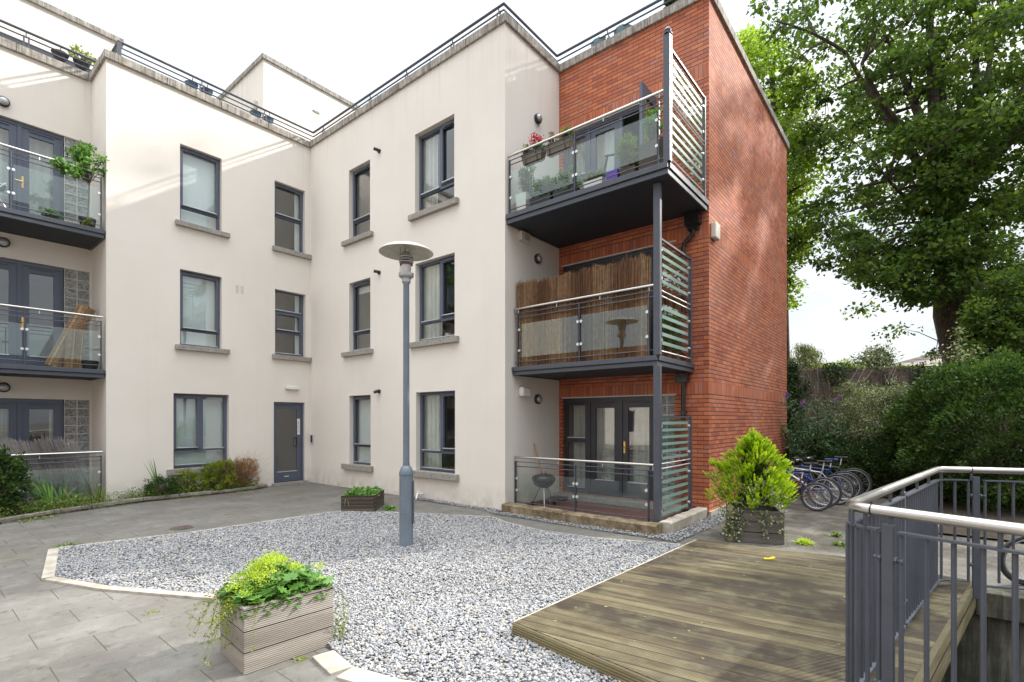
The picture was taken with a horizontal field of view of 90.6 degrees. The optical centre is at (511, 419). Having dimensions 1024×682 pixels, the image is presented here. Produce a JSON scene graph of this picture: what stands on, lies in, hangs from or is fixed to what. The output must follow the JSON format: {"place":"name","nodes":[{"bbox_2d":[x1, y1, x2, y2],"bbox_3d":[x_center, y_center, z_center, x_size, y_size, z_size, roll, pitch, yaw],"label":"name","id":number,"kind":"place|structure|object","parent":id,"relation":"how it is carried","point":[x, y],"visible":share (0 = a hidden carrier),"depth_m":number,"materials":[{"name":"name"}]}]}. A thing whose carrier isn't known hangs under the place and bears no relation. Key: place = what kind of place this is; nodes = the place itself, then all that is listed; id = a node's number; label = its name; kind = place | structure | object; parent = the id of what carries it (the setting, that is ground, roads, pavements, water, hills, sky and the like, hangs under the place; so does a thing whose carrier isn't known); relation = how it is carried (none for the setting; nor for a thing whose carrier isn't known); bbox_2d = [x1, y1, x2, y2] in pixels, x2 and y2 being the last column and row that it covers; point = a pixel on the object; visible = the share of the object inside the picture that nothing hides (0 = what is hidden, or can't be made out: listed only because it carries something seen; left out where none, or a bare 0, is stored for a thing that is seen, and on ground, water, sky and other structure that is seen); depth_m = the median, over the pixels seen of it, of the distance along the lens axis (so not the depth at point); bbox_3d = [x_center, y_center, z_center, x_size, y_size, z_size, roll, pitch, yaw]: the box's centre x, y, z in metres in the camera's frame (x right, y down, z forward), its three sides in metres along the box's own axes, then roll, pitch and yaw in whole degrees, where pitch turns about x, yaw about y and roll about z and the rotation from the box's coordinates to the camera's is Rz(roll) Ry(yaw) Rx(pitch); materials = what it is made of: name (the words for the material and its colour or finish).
{"place":"outdoors","nodes":[
{"label":"outdoors","id":0,"kind":"place"},
{"bbox_2d":[55,511,683,681],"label":"gravel","id":1,"kind":"structure","parent":0,"point":[431,527],"depth_m":5.25,"materials":[{"name":"grey gravel"}]},
{"bbox_2d":[334,592,351,641],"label":"flowering weed","id":2,"kind":"object","parent":1,"relation":"on","point":[343,626],"visible":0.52,"depth_m":3.66,"materials":[{"name":"green plant"}]},
{"bbox_2d":[379,241,432,547],"bbox_3d":[-1.333,-0.302,6.389,0.678,3.805,0.678,0,0,39],"label":"street lamp","id":3,"kind":"object","parent":1,"relation":"on","point":[406,254],"visible":1,"depth_m":6.35,"materials":[{"name":"grey metal"}]},
{"bbox_2d":[0,482,1023,681],"bbox_3d":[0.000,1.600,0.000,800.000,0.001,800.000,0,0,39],"label":"ground","id":4,"kind":"structure","parent":0,"point":[52,632],"depth_m":4.64,"materials":[{"name":"grey concrete"}]},
{"bbox_2d":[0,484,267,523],"bbox_3d":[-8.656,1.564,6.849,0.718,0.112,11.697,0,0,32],"label":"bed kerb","id":5,"kind":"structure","parent":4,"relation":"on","point":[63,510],"depth_m":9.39,"materials":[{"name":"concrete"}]},
{"bbox_2d":[0,486,267,523],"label":"curb","id":6,"kind":"structure","parent":4,"relation":"on","point":[13,514],"depth_m":9.46,"materials":[{"name":"grey concrete"}]},
{"bbox_2d":[0,444,34,516],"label":"dark shrub","id":7,"kind":"object","parent":6,"relation":"on","point":[17,468],"visible":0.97,"depth_m":8.26,"materials":[{"name":"green plant"}]},
{"bbox_2d":[17,476,81,508],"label":"iris clump","id":8,"kind":"object","parent":6,"relation":"on","point":[48,492],"visible":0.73,"depth_m":8.85,"materials":[{"name":"green plant"}]},
{"bbox_2d":[88,479,106,503],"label":"iris clump","id":9,"kind":"object","parent":6,"relation":"on","point":[100,492],"visible":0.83,"depth_m":9.33,"materials":[{"name":"green plant"}]},
{"bbox_2d":[0,478,258,517],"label":"ground cover","id":10,"kind":"object","parent":6,"relation":"on","point":[36,504],"visible":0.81,"depth_m":8.97,"materials":[{"name":"green plant"}]},
{"bbox_2d":[141,474,182,496],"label":"round shrub","id":11,"kind":"object","parent":6,"relation":"on","point":[172,482],"visible":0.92,"depth_m":10.14,"materials":[{"name":"green plant"}]},
{"bbox_2d":[175,468,210,493],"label":"yellow green shrub","id":12,"kind":"object","parent":6,"relation":"on","point":[192,479],"visible":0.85,"depth_m":10.58,"materials":[{"name":"green plant"}]},
{"bbox_2d":[199,458,237,490],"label":"yellow green shrub","id":13,"kind":"object","parent":6,"relation":"on","point":[216,477],"visible":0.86,"depth_m":10.98,"materials":[{"name":"green plant"}]},
{"bbox_2d":[214,453,268,487],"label":"rusty shrub","id":14,"kind":"object","parent":6,"relation":"on","point":[241,466],"visible":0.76,"depth_m":11.44,"materials":[{"name":"brown plant"}]},
{"bbox_2d":[220,582,333,674],"bbox_3d":[-1.639,1.391,3.547,0.465,0.414,0.612,0,0,43],"label":"wooden planter","id":15,"kind":"object","parent":4,"relation":"on","point":[284,632],"visible":0.65,"depth_m":3.35,"materials":[{"name":"brown wood"}]},
{"bbox_2d":[187,587,259,665],"bbox_3d":[-1.883,1.316,3.273,0.580,0.374,0.320,0,0,39],"label":"trailing weed","id":16,"kind":"object","parent":15,"relation":"in","point":[221,612],"visible":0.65,"depth_m":3.27,"materials":[{"name":"green plant"}]},
{"bbox_2d":[217,549,334,620],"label":"planter plants","id":17,"kind":"object","parent":15,"relation":"in","point":[265,579],"visible":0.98,"depth_m":3.41,"materials":[{"name":"green plant"}]},
{"bbox_2d":[41,511,677,681],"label":"path edging","id":18,"kind":"object","parent":4,"relation":"on","point":[331,662],"visible":0.59,"depth_m":4.58,"materials":[{"name":"grey concrete"}]},
{"bbox_2d":[341,489,383,511],"bbox_3d":[-2.688,1.460,9.180,0.567,0.276,0.807,0,0,-1],"label":"sleeper planter","id":19,"kind":"object","parent":4,"relation":"on","point":[368,503],"visible":0.81,"depth_m":8.78,"materials":[{"name":"brown wood"}]},
{"bbox_2d":[335,485,383,504],"bbox_3d":[-2.759,1.357,9.137,0.779,0.304,0.927,0,0,-1],"label":"planter greenery","id":20,"kind":"object","parent":19,"relation":"in","point":[366,491],"visible":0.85,"depth_m":9.00,"materials":[{"name":"green plant"}]},
{"bbox_2d":[0,0,788,522],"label":"apartment building","id":21,"kind":"structure","parent":4,"relation":"on","point":[226,270],"depth_m":10.08,"materials":[{"name":"beige paint"}]},
{"bbox_2d":[0,398,63,494],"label":"french doors","id":22,"kind":"structure","parent":21,"relation":"in","point":[20,419],"depth_m":9.93,"materials":[{"name":"grey glass"}]},
{"bbox_2d":[0,258,63,365],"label":"french doors","id":23,"kind":"structure","parent":21,"relation":"in","point":[26,284],"depth_m":10.11,"materials":[{"name":"grey glass"}]},
{"bbox_2d":[0,116,63,219],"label":"french doors","id":24,"kind":"structure","parent":21,"relation":"in","point":[35,186],"depth_m":9.94,"materials":[{"name":"grey glass"}]},
{"bbox_2d":[0,436,94,503],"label":"ornamental grass","id":25,"kind":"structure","parent":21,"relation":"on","point":[57,476],"depth_m":9.25,"materials":[{"name":"plant"}]},
{"bbox_2d":[36,206,63,220],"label":"dark low plant","id":26,"kind":"object","parent":21,"relation":"on","point":[48,210],"visible":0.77,"depth_m":9.22,"materials":[{"name":"green plant"}]},
{"bbox_2d":[51,48,68,62],"bbox_3d":[-9.179,-7.407,10.296,0.288,0.273,0.288,0,0,39],"label":"roof planter","id":27,"kind":"object","parent":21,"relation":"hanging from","point":[59,54],"visible":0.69,"depth_m":10.23,"materials":[{"name":"black plastic"}]},
{"bbox_2d":[45,303,94,366],"bbox_3d":[-8.502,-1.600,9.769,0.137,1.355,0.775,0,0,30],"label":"reed roll","id":28,"kind":"object","parent":21,"relation":"on","point":[57,353],"visible":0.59,"depth_m":9.68,"materials":[{"name":"wicker"}]},
{"bbox_2d":[64,328,85,367],"bbox_3d":[-8.351,-1.341,9.680,0.145,0.796,0.323,0,0,39],"label":"reed roll","id":29,"kind":"object","parent":21,"relation":"on","point":[74,346],"visible":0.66,"depth_m":9.64,"materials":[{"name":"wicker"}]},
{"bbox_2d":[73,57,90,71],"bbox_3d":[-8.964,-7.407,10.559,0.288,0.273,0.288,0,0,39],"label":"roof planter","id":30,"kind":"object","parent":21,"relation":"hanging from","point":[82,64],"visible":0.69,"depth_m":10.49,"materials":[{"name":"black plastic"}]},
{"bbox_2d":[68,43,96,64],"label":"roof plant","id":31,"kind":"object","parent":30,"relation":"in","point":[81,52],"visible":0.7,"depth_m":10.53,"materials":[{"name":"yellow plant"}]},
{"bbox_2d":[79,216,95,222],"bbox_3d":[-8.172,-3.760,9.758,0.260,0.220,0.260,0,0,39],"label":"plant pot","id":32,"kind":"object","parent":21,"relation":"on","point":[80,217],"visible":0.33,"depth_m":9.65,"materials":[{"name":"black plastic"}]},
{"bbox_2d":[46,140,109,216],"bbox_3d":[-8.106,-4.538,9.508,0.528,1.399,0.990,0,0,39],"label":"balcony plant","id":33,"kind":"object","parent":32,"relation":"on","point":[81,156],"visible":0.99,"depth_m":9.49,"materials":[{"name":"green plant"}]},
{"bbox_2d":[81,360,98,368],"bbox_3d":[-8.179,-1.050,9.829,0.280,0.180,0.280,0,0,39],"label":"plant pot","id":34,"kind":"object","parent":21,"relation":"on","point":[94,363],"visible":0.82,"depth_m":9.74,"materials":[{"name":"black plastic"}]},
{"bbox_2d":[167,394,232,475],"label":"window","id":35,"kind":"structure","parent":21,"relation":"in","point":[199,421],"depth_m":11.13,"materials":[{"name":"glass"}]},
{"bbox_2d":[175,146,229,238],"bbox_3d":[-6.800,-4.965,11.101,0.320,1.750,1.065,0,0,39],"label":"window","id":36,"kind":"structure","parent":21,"relation":"in","point":[199,173],"depth_m":11.18,"materials":[{"name":"metal"}]},
{"bbox_2d":[175,270,229,353],"bbox_3d":[-6.802,-2.333,11.099,0.320,1.715,1.060,0,0,39],"label":"window","id":37,"kind":"structure","parent":21,"relation":"in","point":[199,294],"depth_m":11.18,"materials":[{"name":"glass"}]},
{"bbox_2d":[272,402,308,485],"bbox_3d":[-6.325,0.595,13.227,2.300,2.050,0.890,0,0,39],"label":"entrance door","id":38,"kind":"structure","parent":21,"relation":"in","point":[288,417],"depth_m":12.89,"materials":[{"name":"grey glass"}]},
{"bbox_2d":[272,183,311,259],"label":"window","id":39,"kind":"structure","parent":21,"relation":"in","point":[288,201],"depth_m":13.36,"materials":[{"name":"glass"}]},
{"bbox_2d":[272,290,311,361],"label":"window","id":40,"kind":"structure","parent":21,"relation":"in","point":[288,306],"depth_m":12.99,"materials":[{"name":"metal"}]},
{"bbox_2d":[341,164,373,246],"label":"window","id":41,"kind":"structure","parent":21,"relation":"in","point":[363,220],"depth_m":12.39,"materials":[{"name":"glass"}]},
{"bbox_2d":[341,280,373,357],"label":"window","id":42,"kind":"structure","parent":21,"relation":"in","point":[363,333],"depth_m":11.98,"materials":[{"name":"glass"}]},
{"bbox_2d":[341,395,373,471],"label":"window","id":43,"kind":"structure","parent":21,"relation":"in","point":[361,404],"depth_m":11.89,"materials":[{"name":"glass"}]},
{"bbox_2d":[408,119,458,221],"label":"window","id":44,"kind":"structure","parent":21,"relation":"in","point":[436,147],"depth_m":10.45,"materials":[{"name":"glass"}]},
{"bbox_2d":[409,255,458,348],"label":"window","id":45,"kind":"structure","parent":21,"relation":"in","point":[437,278],"depth_m":10.44,"materials":[{"name":"glass"}]},
{"bbox_2d":[413,391,458,480],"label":"window","id":46,"kind":"structure","parent":21,"relation":"in","point":[437,409],"depth_m":10.42,"materials":[{"name":"glass"}]},
{"bbox_2d":[515,191,531,210],"bbox_3d":[0.213,-3.770,8.903,0.239,0.340,0.209,0,0,39],"label":"tall pot","id":47,"kind":"object","parent":21,"relation":"on","point":[523,198],"visible":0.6,"depth_m":8.82,"materials":[{"name":"white ceramic"}]},
{"bbox_2d":[517,165,536,196],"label":"feathery shrub","id":48,"kind":"object","parent":47,"relation":"in","point":[523,181],"visible":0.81,"depth_m":8.84,"materials":[{"name":"green plant"}]},
{"bbox_2d":[521,146,545,166],"bbox_3d":[0.362,-4.493,8.674,0.439,0.217,0.194,0,0,39],"label":"rail planter","id":49,"kind":"object","parent":21,"relation":"attached to","point":[533,160],"visible":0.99,"depth_m":8.62,"materials":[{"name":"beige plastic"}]},
{"bbox_2d":[523,131,544,153],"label":"geranium","id":50,"kind":"object","parent":49,"relation":"in","point":[537,138],"visible":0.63,"depth_m":8.62,"materials":[{"name":"red plant"}]},
{"bbox_2d":[529,193,553,205],"bbox_3d":[0.529,-3.685,8.626,0.439,0.170,0.199,0,0,39],"label":"trough","id":51,"kind":"object","parent":21,"relation":"on","point":[539,198],"visible":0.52,"depth_m":8.54,"materials":[{"name":"black plastic"}]},
{"bbox_2d":[529,175,559,198],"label":"willow leaf plant","id":52,"kind":"object","parent":51,"relation":"in","point":[544,186],"visible":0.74,"depth_m":8.53,"materials":[{"name":"green plant"}]},
{"bbox_2d":[530,471,555,506],"bbox_3d":[0.562,1.235,9.102,0.462,0.620,0.450,0,0,39],"label":"kettle barbecue","id":53,"kind":"object","parent":21,"relation":"on","point":[543,480],"visible":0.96,"depth_m":8.95,"materials":[{"name":"black metal"}]},
{"bbox_2d":[545,134,573,157],"bbox_3d":[0.773,-4.493,8.339,0.499,0.217,0.194,0,0,39],"label":"rail planter","id":54,"kind":"object","parent":21,"relation":"attached to","point":[560,149],"visible":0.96,"depth_m":8.29,"materials":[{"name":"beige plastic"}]},
{"bbox_2d":[553,184,579,197],"bbox_3d":[0.893,-3.685,8.329,0.419,0.170,0.199,0,0,39],"label":"trough","id":55,"kind":"object","parent":21,"relation":"on","point":[562,190],"visible":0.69,"depth_m":8.25,"materials":[{"name":"black plastic"}]},
{"bbox_2d":[550,164,583,189],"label":"willow leaf plant","id":56,"kind":"object","parent":55,"relation":"in","point":[566,179],"visible":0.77,"depth_m":8.25,"materials":[{"name":"green plant"}]},
{"bbox_2d":[516,252,650,366],"bbox_3d":[1.062,-1.742,8.264,2.561,1.604,0.090,0,0,39],"label":"reed screen","id":57,"kind":"object","parent":21,"relation":"on","point":[553,335],"visible":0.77,"depth_m":8.13,"materials":[{"name":"brown wicker"}]},
{"bbox_2d":[583,177,605,187],"bbox_3d":[1.309,-3.675,7.984,0.339,0.150,0.169,0,0,39],"label":"trough","id":58,"kind":"object","parent":21,"relation":"on","point":[595,183],"visible":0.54,"depth_m":7.90,"materials":[{"name":"white plastic"}]},
{"bbox_2d":[582,168,606,181],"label":"white herb","id":59,"kind":"object","parent":58,"relation":"in","point":[597,173],"visible":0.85,"depth_m":7.93,"materials":[{"name":"green plant"}]},
{"bbox_2d":[565,396,652,500],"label":"french doors","id":60,"kind":"structure","parent":21,"relation":"in","point":[618,429],"depth_m":9.74,"materials":[{"name":"grey glass"}]},
{"bbox_2d":[565,248,652,355],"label":"french doors","id":61,"kind":"structure","parent":21,"relation":"in","point":[649,252],"depth_m":9.39,"materials":[{"name":"grey glass"}]},
{"bbox_2d":[565,81,655,189],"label":"french doors","id":62,"kind":"structure","parent":21,"relation":"in","point":[592,147],"depth_m":9.80,"materials":[{"name":"grey glass"}]},
{"bbox_2d":[619,165,638,175],"bbox_3d":[1.771,-3.685,7.633,0.259,0.170,0.169,0,0,39],"label":"trough","id":63,"kind":"object","parent":21,"relation":"on","point":[629,171],"visible":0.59,"depth_m":7.56,"materials":[{"name":"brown plastic"}]},
{"bbox_2d":[615,130,638,168],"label":"tall grass plant","id":64,"kind":"object","parent":63,"relation":"in","point":[625,154],"depth_m":7.64,"materials":[{"name":"green plant"}]},
{"bbox_2d":[638,137,662,169],"bbox_3d":[2.092,-3.810,7.410,0.400,0.420,0.270,0,0,39],"label":"box planter","id":65,"kind":"object","parent":21,"relation":"on","point":[648,152],"visible":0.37,"depth_m":7.32,"materials":[{"name":"grey plastic"}]},
{"bbox_2d":[640,106,662,142],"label":"spindly plant","id":66,"kind":"object","parent":65,"relation":"in","point":[651,132],"visible":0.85,"depth_m":7.37,"materials":[{"name":"green plant"}]},
{"bbox_2d":[660,288,683,360],"bbox_3d":[2.438,-1.492,7.815,0.090,1.104,1.018,0,0,39],"label":"reed screen","id":67,"kind":"object","parent":21,"relation":"on","point":[675,306],"visible":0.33,"depth_m":7.84,"materials":[{"name":"brown wicker"}]},
{"bbox_2d":[501,502,568,520],"bbox_3d":[0.369,1.532,8.429,1.240,0.175,0.228,0,0,39],"label":"timber sleeper","id":68,"kind":"object","parent":4,"relation":"on","point":[537,511],"visible":0.88,"depth_m":8.34,"materials":[{"name":"brown wood"}]},
{"bbox_2d":[414,496,725,541],"bbox_3d":[0.906,1.585,9.597,5.908,0.054,3.198,0,0,39],"label":"gravel edge","id":69,"kind":"object","parent":4,"relation":"on","point":[698,528],"visible":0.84,"depth_m":7.64,"materials":[{"name":"grey gravel"}]},
{"bbox_2d":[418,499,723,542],"bbox_3d":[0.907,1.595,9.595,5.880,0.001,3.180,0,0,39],"label":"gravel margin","id":70,"kind":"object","parent":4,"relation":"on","point":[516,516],"visible":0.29,"depth_m":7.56,"materials":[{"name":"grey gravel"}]},
{"bbox_2d":[562,511,662,535],"bbox_3d":[1.449,1.532,7.522,1.540,0.176,0.228,0,0,39],"label":"timber sleeper","id":71,"kind":"object","parent":4,"relation":"on","point":[624,524],"visible":0.92,"depth_m":7.39,"materials":[{"name":"brown wood"}]},
{"bbox_2d":[658,507,707,533],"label":"concrete kerb","id":72,"kind":"structure","parent":4,"relation":"on","point":[676,522],"depth_m":7.56,"materials":[{"name":"beige concrete"}]},
{"bbox_2d":[512,539,975,681],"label":"timber deck","id":73,"kind":"structure","parent":4,"relation":"on","point":[739,633],"depth_m":3.77,"materials":[{"name":"brown wood"}]},
{"bbox_2d":[726,502,783,544],"bbox_3d":[3.245,1.360,6.841,0.679,0.480,0.678,0,0,18],"label":"conifer planter","id":74,"kind":"object","parent":4,"relation":"on","point":[753,532],"visible":0.8,"depth_m":6.58,"materials":[{"name":"grey wood"}]},
{"bbox_2d":[702,427,800,509],"bbox_3d":[3.212,0.699,6.879,1.222,1.204,1.193,0,0,39],"label":"golden conifer","id":75,"kind":"object","parent":74,"relation":"on","point":[753,464],"visible":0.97,"depth_m":6.74,"materials":[{"name":"green plant"}]},
{"bbox_2d":[717,476,790,546],"bbox_3d":[3.099,1.167,6.518,0.854,0.873,0.277,0,0,26],"label":"ivy","id":76,"kind":"object","parent":74,"relation":"on","point":[735,513],"visible":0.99,"depth_m":6.56,"materials":[{"name":"green plant"}]},
{"bbox_2d":[740,468,833,510],"bbox_3d":[4.924,1.231,9.144,0.550,0.740,1.392,0,0,-38],"label":"bicycle","id":77,"kind":"object","parent":4,"relation":"on","point":[810,507],"visible":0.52,"depth_m":8.94,"materials":[{"name":"black rubber"}]},
{"bbox_2d":[735,19,842,362],"bbox_3d":[10.985,-8.122,21.372,5.322,19.453,6.926,0,0,25],"label":"lime tree","id":78,"kind":"object","parent":4,"relation":"on","point":[795,185],"visible":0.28,"depth_m":20.40,"materials":[{"name":"green plant"}]},
{"bbox_2d":[751,461,841,506],"bbox_3d":[5.277,1.184,9.495,0.553,0.834,1.444,0,0,-42],"label":"bicycle","id":79,"kind":"object","parent":4,"relation":"on","point":[839,497],"visible":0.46,"depth_m":9.31,"materials":[{"name":"metal"}]},
{"bbox_2d":[788,342,828,368],"bbox_3d":[12.165,-0.839,21.050,2.397,4.878,3.326,0,0,39],"label":"willow tree","id":80,"kind":"object","parent":4,"relation":"on","point":[808,356],"visible":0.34,"depth_m":20.59,"materials":[{"name":"green plant"}]},
{"bbox_2d":[764,459,855,504],"bbox_3d":[5.699,1.178,9.796,0.555,0.847,1.477,0,0,-36],"label":"bicycle","id":81,"kind":"object","parent":4,"relation":"on","point":[825,498],"visible":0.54,"depth_m":9.61,"materials":[{"name":"blue metal"}]},
{"bbox_2d":[772,457,862,500],"bbox_3d":[6.068,1.173,10.150,0.556,0.857,1.498,0,0,-41],"label":"bicycle","id":82,"kind":"object","parent":4,"relation":"on","point":[855,476],"visible":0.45,"depth_m":9.99,"materials":[{"name":"blue metal"}]},
{"bbox_2d":[784,455,872,497],"bbox_3d":[6.527,1.170,10.559,0.559,0.863,1.522,0,0,-40],"label":"bicycle","id":83,"kind":"object","parent":4,"relation":"on","point":[866,474],"visible":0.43,"depth_m":10.39,"materials":[{"name":"black metal"}]},
{"bbox_2d":[849,336,904,369],"bbox_3d":[11.080,-0.467,15.530,1.605,4.135,2.825,0,0,39],"label":"young tree","id":84,"kind":"object","parent":4,"relation":"on","point":[884,358],"visible":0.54,"depth_m":15.05,"materials":[{"name":"green plant"}]},
{"bbox_2d":[745,0,1023,364],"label":"sycamore tree","id":85,"kind":"object","parent":4,"relation":"on","point":[956,163],"visible":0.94,"depth_m":16.60,"materials":[{"name":"green plant"}]},
{"bbox_2d":[787,366,1022,468],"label":"boundary wall","id":86,"kind":"structure","parent":4,"relation":"on","point":[904,376],"depth_m":13.71,"materials":[{"name":"stone"}]},
{"bbox_2d":[787,361,800,454],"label":"wall ivy","id":87,"kind":"object","parent":86,"relation":"attached to","point":[794,365],"depth_m":13.51,"materials":[{"name":"green plant"}]},
{"bbox_2d":[787,364,928,387],"bbox_3d":[10.984,-1.116,13.932,8.870,0.803,0.460,0,0,-3],"label":"wall top growth","id":88,"kind":"object","parent":86,"relation":"attached to","point":[864,366],"depth_m":13.71,"materials":[{"name":"plant"}]},
{"bbox_2d":[795,361,925,446],"bbox_3d":[9.457,0.049,13.641,3.779,3.274,0.253,0,0,-4],"label":"wall ivy","id":89,"kind":"object","parent":86,"relation":"attached to","point":[830,372],"depth_m":13.64,"materials":[{"name":"green plant"}]},
{"bbox_2d":[796,482,1023,541],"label":"shrub bed","id":90,"kind":"object","parent":4,"relation":"on","point":[961,510],"depth_m":8.38,"materials":[{"name":"green plant"}]},
{"bbox_2d":[780,392,851,475],"bbox_3d":[7.242,0.469,12.360,2.084,2.282,1.360,0,0,-23],"label":"buddleia","id":91,"kind":"object","parent":90,"relation":"on","point":[819,424],"visible":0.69,"depth_m":12.19,"materials":[{"name":"green plant"}]},
{"bbox_2d":[784,423,860,484],"bbox_3d":[7.580,0.865,12.819,1.838,1.632,1.938,0,0,-28],"label":"leafy shrub","id":92,"kind":"object","parent":90,"relation":"on","point":[788,456],"visible":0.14,"depth_m":12.50,"materials":[{"name":"green plant"}]},
{"bbox_2d":[799,430,910,490],"bbox_3d":[8.216,0.932,11.868,2.572,1.447,2.546,0,0,-1],"label":"shadowy shrub","id":93,"kind":"object","parent":90,"relation":"on","point":[846,451],"visible":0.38,"depth_m":11.46,"materials":[{"name":"green plant"}]},
{"bbox_2d":[822,377,914,479],"bbox_3d":[8.462,0.272,12.037,1.920,2.630,1.801,0,0,-32],"label":"variegated shrub","id":94,"kind":"object","parent":90,"relation":"on","point":[879,394],"visible":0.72,"depth_m":11.88,"materials":[{"name":"green plant"}]},
{"bbox_2d":[845,417,914,494],"bbox_3d":[8.371,0.800,11.004,1.741,1.703,1.925,0,0,8],"label":"shadowy shrub","id":95,"kind":"object","parent":90,"relation":"on","point":[893,474],"visible":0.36,"depth_m":10.87,"materials":[{"name":"green plant"}]},
{"bbox_2d":[879,345,1023,512],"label":"hedge","id":96,"kind":"object","parent":90,"relation":"on","point":[990,376],"visible":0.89,"depth_m":8.77,"materials":[{"name":"green plant"}]},
{"bbox_2d":[923,322,984,424],"bbox_3d":[10.026,-0.584,11.418,1.946,3.375,1.052,0,0,-21],"label":"elder sapling","id":97,"kind":"object","parent":90,"relation":"on","point":[958,354],"visible":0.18,"depth_m":11.68,"materials":[{"name":"green plant"}]},
{"bbox_2d":[845,466,1023,681],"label":"steel railing","id":98,"kind":"object","parent":4,"relation":"on","point":[892,581],"visible":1,"depth_m":2.60,"materials":[{"name":"grey metal"}]},
{"bbox_2d":[941,587,1023,681],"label":"retaining wall","id":99,"kind":"structure","parent":4,"relation":"on","point":[999,634],"depth_m":4.66,"materials":[{"name":"concrete"}]},
{"bbox_2d":[947,261,1023,385],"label":"leafy tree","id":100,"kind":"object","parent":4,"relation":"on","point":[994,314],"visible":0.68,"depth_m":13.87,"materials":[{"name":"green plant"}]},
{"bbox_2d":[1001,536,1023,584],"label":"bicycle","id":101,"kind":"object","parent":4,"relation":"on","point":[1006,572],"visible":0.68,"depth_m":4.89,"materials":[{"name":"black rubber"}]},
{"bbox_2d":[42,0,1023,366],"label":"sky","id":102,"kind":"structure","parent":0,"point":[350,48],"materials":[{"name":"white"}]},
{"bbox_2d":[895,354,941,369],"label":"neighbour house","id":103,"kind":"structure","parent":0,"point":[915,361],"depth_m":25.05,"materials":[{"name":"tile"}]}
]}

